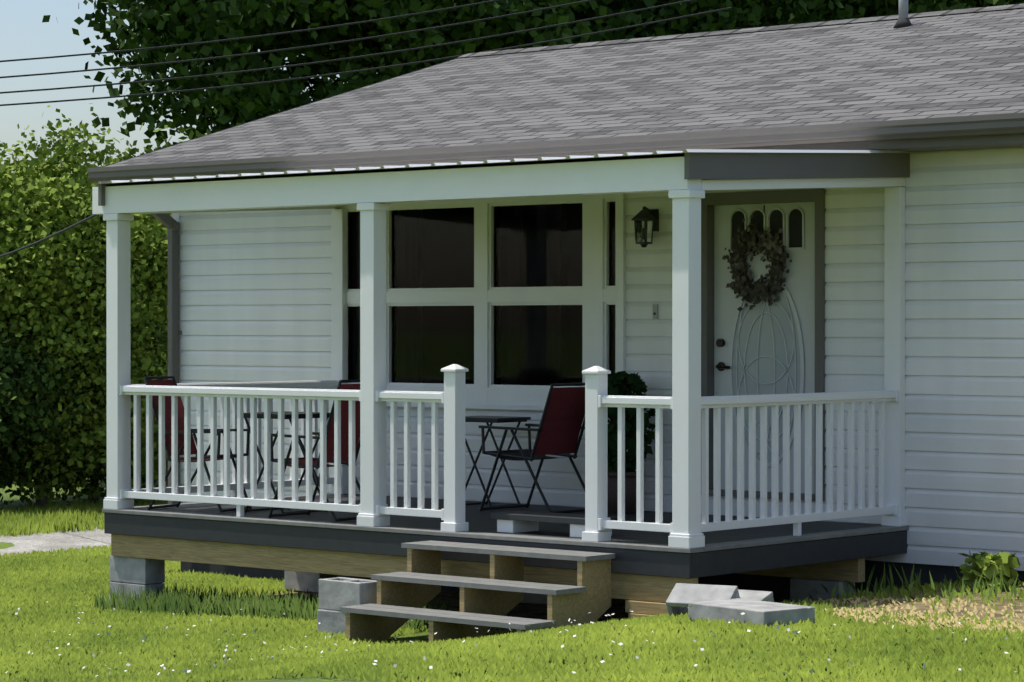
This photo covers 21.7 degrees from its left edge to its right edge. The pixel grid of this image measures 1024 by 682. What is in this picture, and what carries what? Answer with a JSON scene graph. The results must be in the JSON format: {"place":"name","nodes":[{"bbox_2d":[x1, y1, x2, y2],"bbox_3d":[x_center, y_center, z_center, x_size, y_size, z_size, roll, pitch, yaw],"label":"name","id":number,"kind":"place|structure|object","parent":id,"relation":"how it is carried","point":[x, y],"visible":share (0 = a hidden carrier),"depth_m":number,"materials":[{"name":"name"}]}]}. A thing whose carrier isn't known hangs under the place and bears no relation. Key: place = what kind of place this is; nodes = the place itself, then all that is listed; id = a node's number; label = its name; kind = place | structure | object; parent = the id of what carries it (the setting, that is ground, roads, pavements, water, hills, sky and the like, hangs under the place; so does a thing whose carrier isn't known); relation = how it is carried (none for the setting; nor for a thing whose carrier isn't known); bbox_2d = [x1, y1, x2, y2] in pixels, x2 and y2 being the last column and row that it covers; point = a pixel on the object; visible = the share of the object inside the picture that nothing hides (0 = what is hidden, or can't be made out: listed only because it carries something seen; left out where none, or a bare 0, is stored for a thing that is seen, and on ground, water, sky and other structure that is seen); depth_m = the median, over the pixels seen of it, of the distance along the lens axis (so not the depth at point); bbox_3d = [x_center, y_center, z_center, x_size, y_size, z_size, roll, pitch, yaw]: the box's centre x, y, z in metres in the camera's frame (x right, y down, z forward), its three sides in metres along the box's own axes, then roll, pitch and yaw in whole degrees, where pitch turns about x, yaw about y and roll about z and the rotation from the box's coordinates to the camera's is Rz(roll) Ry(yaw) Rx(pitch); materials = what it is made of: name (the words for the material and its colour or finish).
{"place":"outdoors","nodes":[
{"label":"outdoors","id":0,"kind":"place"},
{"bbox_2d":[0,0,376,172],"label":"sky","id":1,"kind":"structure","parent":0,"point":[23,33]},
{"bbox_2d":[0,0,731,256],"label":"utility wires","id":2,"kind":"object","parent":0,"point":[56,233],"visible":0.98,"depth_m":39.13,"materials":[{"name":"black"}]},
{"bbox_2d":[0,476,1023,681],"bbox_3d":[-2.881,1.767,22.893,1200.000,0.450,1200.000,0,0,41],"label":"ground","id":3,"kind":"structure","parent":0,"point":[539,611],"depth_m":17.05,"materials":[{"name":"green plant"}]},
{"bbox_2d":[0,370,29,463],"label":"hedge shrub","id":4,"kind":"object","parent":3,"relation":"on","point":[22,401],"visible":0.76,"depth_m":29.07,"materials":[{"name":"green plant"}]},
{"bbox_2d":[0,527,110,561],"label":"walkway","id":5,"kind":"structure","parent":3,"relation":"on","point":[66,540],"depth_m":26.23,"materials":[{"name":"grey concrete"}]},
{"bbox_2d":[0,306,132,505],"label":"hedge shrub","id":6,"kind":"object","parent":3,"relation":"on","point":[33,409],"depth_m":29.70,"materials":[{"name":"green plant"}]},
{"bbox_2d":[0,313,167,507],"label":"hedge shrub","id":7,"kind":"object","parent":3,"relation":"on","point":[74,472],"depth_m":30.42,"materials":[{"name":"green plant"}]},
{"bbox_2d":[0,499,167,536],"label":"lawn","id":8,"kind":"structure","parent":3,"relation":"on","point":[48,519],"depth_m":27.95,"materials":[{"name":"green plant"}]},
{"bbox_2d":[0,103,171,507],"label":"hedge","id":9,"kind":"object","parent":3,"relation":"on","point":[63,274],"depth_m":29.78,"materials":[{"name":"green plant"}]},
{"bbox_2d":[81,300,167,499],"bbox_3d":[-4.503,0.594,33.111,4.430,2.984,4.708,0,0,41],"label":"hedge shrub","id":10,"kind":"object","parent":3,"relation":"on","point":[163,338],"depth_m":31.87,"materials":[{"name":"green plant"}]},
{"bbox_2d":[42,0,829,147],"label":"tree","id":11,"kind":"object","parent":3,"relation":"on","point":[155,23],"depth_m":48.77,"materials":[{"name":"green plant"}]},
{"bbox_2d":[340,540,614,643],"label":"porch stairs","id":12,"kind":"structure","parent":3,"relation":"on","point":[486,605],"depth_m":16.74,"materials":[{"name":"beige wood"}]},
{"bbox_2d":[110,555,854,633],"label":"concrete blocks","id":13,"kind":"structure","parent":3,"relation":"on","point":[724,602],"depth_m":17.29,"materials":[{"name":"grey concrete"}]},
{"bbox_2d":[111,534,864,618],"bbox_3d":[-0.173,1.508,18.911,5.375,0.467,2.468,0,0,41],"label":"deck framing","id":14,"kind":"object","parent":3,"relation":"on","point":[645,595],"visible":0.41,"depth_m":18.06,"materials":[{"name":"wood"}]},
{"bbox_2d":[102,494,908,578],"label":"porch deck","id":15,"kind":"structure","parent":14,"relation":"on","point":[721,552],"depth_m":17.81,"materials":[{"name":"grey wood"}]},
{"bbox_2d":[144,376,251,512],"bbox_3d":[-2.312,0.753,19.656,0.688,0.985,0.442,0,0,26],"label":"bistro chair","id":16,"kind":"object","parent":15,"relation":"on","point":[155,400],"visible":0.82,"depth_m":19.69,"materials":[{"name":"red metal"}]},
{"bbox_2d":[243,411,329,512],"bbox_3d":[-1.639,0.884,19.404,0.500,0.724,0.500,0,0,41],"label":"bistro table","id":17,"kind":"object","parent":15,"relation":"on","point":[288,415],"visible":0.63,"depth_m":19.32,"materials":[{"name":"black metal"}]},
{"bbox_2d":[268,379,359,521],"bbox_3d":[-1.325,0.758,18.762,0.702,0.985,0.460,0,0,41],"label":"bistro chair","id":18,"kind":"object","parent":15,"relation":"on","point":[330,438],"visible":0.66,"depth_m":18.66,"materials":[{"name":"red metal"}]},
{"bbox_2d":[465,416,530,506],"bbox_3d":[-0.172,0.905,20.013,0.500,0.674,0.380,0,0,41],"label":"tray table","id":19,"kind":"object","parent":15,"relation":"on","point":[487,420],"visible":0.84,"depth_m":19.92,"materials":[{"name":"black metal"}]},
{"bbox_2d":[479,383,584,512],"bbox_3d":[0.194,0.774,19.496,0.692,0.947,0.565,0,0,41],"label":"folding chair","id":20,"kind":"object","parent":15,"relation":"on","point":[560,425],"visible":0.9,"depth_m":19.37,"materials":[{"name":"red fabric"}]},
{"bbox_2d":[490,511,617,537],"bbox_3d":[0.273,1.190,17.367,0.840,0.125,0.300,0,0,41],"label":"door step","id":21,"kind":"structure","parent":15,"relation":"on","point":[517,521],"depth_m":17.38,"materials":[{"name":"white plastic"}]},
{"bbox_2d":[608,416,635,513],"bbox_3d":[0.793,0.817,19.309,0.312,0.851,0.320,0,0,41],"label":"planter","id":22,"kind":"object","parent":15,"relation":"on","point":[630,492],"visible":0.38,"depth_m":19.20,"materials":[{"name":"brown ceramic"}]},
{"bbox_2d":[608,371,654,471],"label":"potted plant leaves","id":23,"kind":"object","parent":22,"relation":"in","point":[622,383],"visible":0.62,"depth_m":19.21,"materials":[{"name":"green plant"}]},
{"bbox_2d":[103,187,906,548],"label":"porch posts","id":24,"kind":"object","parent":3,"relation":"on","point":[685,533],"visible":0.95,"depth_m":18.00,"materials":[{"name":"white wood"}]},
{"bbox_2d":[92,152,909,214],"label":"porch beams","id":25,"kind":"structure","parent":24,"relation":"on","point":[722,170],"depth_m":17.47,"materials":[{"name":"white wood"}]},
{"bbox_2d":[100,149,913,183],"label":"porch roof","id":26,"kind":"structure","parent":25,"relation":"on","point":[525,161],"depth_m":17.68,"materials":[{"name":"grey metal"}]},
{"bbox_2d":[119,380,897,535],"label":"porch railings","id":27,"kind":"object","parent":24,"relation":"attached to","point":[310,394],"visible":0.97,"depth_m":17.85,"materials":[{"name":"white wood"}]},
{"bbox_2d":[1,597,1016,678],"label":"clover flowers","id":28,"kind":"object","parent":3,"relation":"on","point":[431,667],"visible":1,"depth_m":14.26,"materials":[{"name":"white plant"}]},
{"bbox_2d":[94,562,1018,630],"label":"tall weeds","id":29,"kind":"object","parent":3,"relation":"on","point":[225,604],"visible":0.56,"depth_m":18.64,"materials":[{"name":"green plant"}]},
{"bbox_2d":[172,147,1023,600],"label":"house walls","id":30,"kind":"structure","parent":3,"relation":"on","point":[254,295],"depth_m":18.34,"materials":[{"name":"white plastic"}]},
{"bbox_2d":[151,213,181,503],"bbox_3d":[-3.021,0.201,22.631,0.100,3.104,0.528,0,0,41],"label":"downspout","id":31,"kind":"object","parent":30,"relation":"attached to","point":[169,223],"visible":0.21,"depth_m":22.75,"materials":[{"name":"grey metal"}]},
{"bbox_2d":[330,193,626,410],"bbox_3d":[-0.292,-0.303,20.609,3.030,1.645,0.105,0,0,41],"label":"front window","id":32,"kind":"structure","parent":30,"relation":"attached to","point":[514,303],"depth_m":20.45,"materials":[{"name":"black glass"}]},
{"bbox_2d":[87,57,1023,182],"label":"roof fascia","id":33,"kind":"structure","parent":30,"relation":"on","point":[990,131],"depth_m":18.64,"materials":[{"name":"grey"}]},
{"bbox_2d":[105,8,1023,166],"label":"roof shingles","id":34,"kind":"object","parent":30,"relation":"on","point":[957,64],"visible":0.75,"depth_m":21.48,"materials":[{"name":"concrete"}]},
{"bbox_2d":[457,4,1023,57],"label":"ridge cap","id":35,"kind":"object","parent":34,"relation":"on","point":[757,29],"visible":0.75,"depth_m":24.04,"materials":[{"name":"concrete"}]},
{"bbox_2d":[893,0,911,27],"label":"roof vent pipe","id":36,"kind":"object","parent":34,"relation":"on","point":[903,20],"visible":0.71,"depth_m":22.39,"materials":[{"name":"grey metal"}]},
{"bbox_2d":[632,206,658,247],"bbox_3d":[0.973,-0.828,19.401,0.127,0.298,0.176,0,0,41],"label":"porch lantern","id":37,"kind":"object","parent":30,"relation":"attached to","point":[645,219],"visible":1,"depth_m":19.36,"materials":[{"name":"black metal"}]},
{"bbox_2d":[653,304,657,318],"bbox_3d":[1.042,-0.214,19.446,0.040,0.110,0.022,0,0,41],"label":"doorbell","id":38,"kind":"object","parent":30,"relation":"attached to","point":[655,311],"depth_m":19.44,"materials":[{"name":"grey plastic"}]},
{"bbox_2d":[701,189,825,500],"bbox_3d":[1.784,0.025,18.869,1.070,2.160,0.140,0,0,41],"label":"entry door","id":39,"kind":"structure","parent":30,"relation":"attached to","point":[763,347],"depth_m":18.88,"materials":[{"name":"white paint"}]},
{"bbox_2d":[722,214,791,310],"bbox_3d":[1.731,-0.553,18.886,0.632,0.691,0.076,0,0,41],"label":"door wreath","id":40,"kind":"object","parent":39,"relation":"attached to","point":[774,253],"depth_m":18.88,"materials":[{"name":"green plant"}]},
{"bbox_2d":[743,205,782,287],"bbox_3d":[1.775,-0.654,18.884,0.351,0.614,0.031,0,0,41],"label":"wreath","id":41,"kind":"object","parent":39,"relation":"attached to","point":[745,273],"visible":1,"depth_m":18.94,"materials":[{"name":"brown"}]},
{"bbox_2d":[488,0,1023,29],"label":"tree","id":42,"kind":"object","parent":3,"relation":"on","point":[845,9],"depth_m":53.11,"materials":[{"name":"green plant"}]},
{"bbox_2d":[957,550,1019,590],"bbox_3d":[3.058,1.471,17.140,0.412,0.255,0.340,0,0,41],"label":"leafy plant","id":43,"kind":"object","parent":3,"relation":"on","point":[986,564],"visible":0.95,"depth_m":17.07,"materials":[{"name":"green plant"}]},
{"bbox_3d":[-4.575,-0.134,36.081,3.504,4.409,3.174,0,0,41],"label":"tree wood","id":44,"kind":"object","parent":3,"relation":"on","visible":0},
{"bbox_2d":[76,108,240,308],"bbox_3d":[-4.706,-0.925,36.255,5.340,4.300,5.638,0,0,-45],"label":"tree","id":45,"kind":"object","parent":44,"relation":"attached to","point":[133,151],"depth_m":35.30,"materials":[{"name":"green plant"}]}
]}

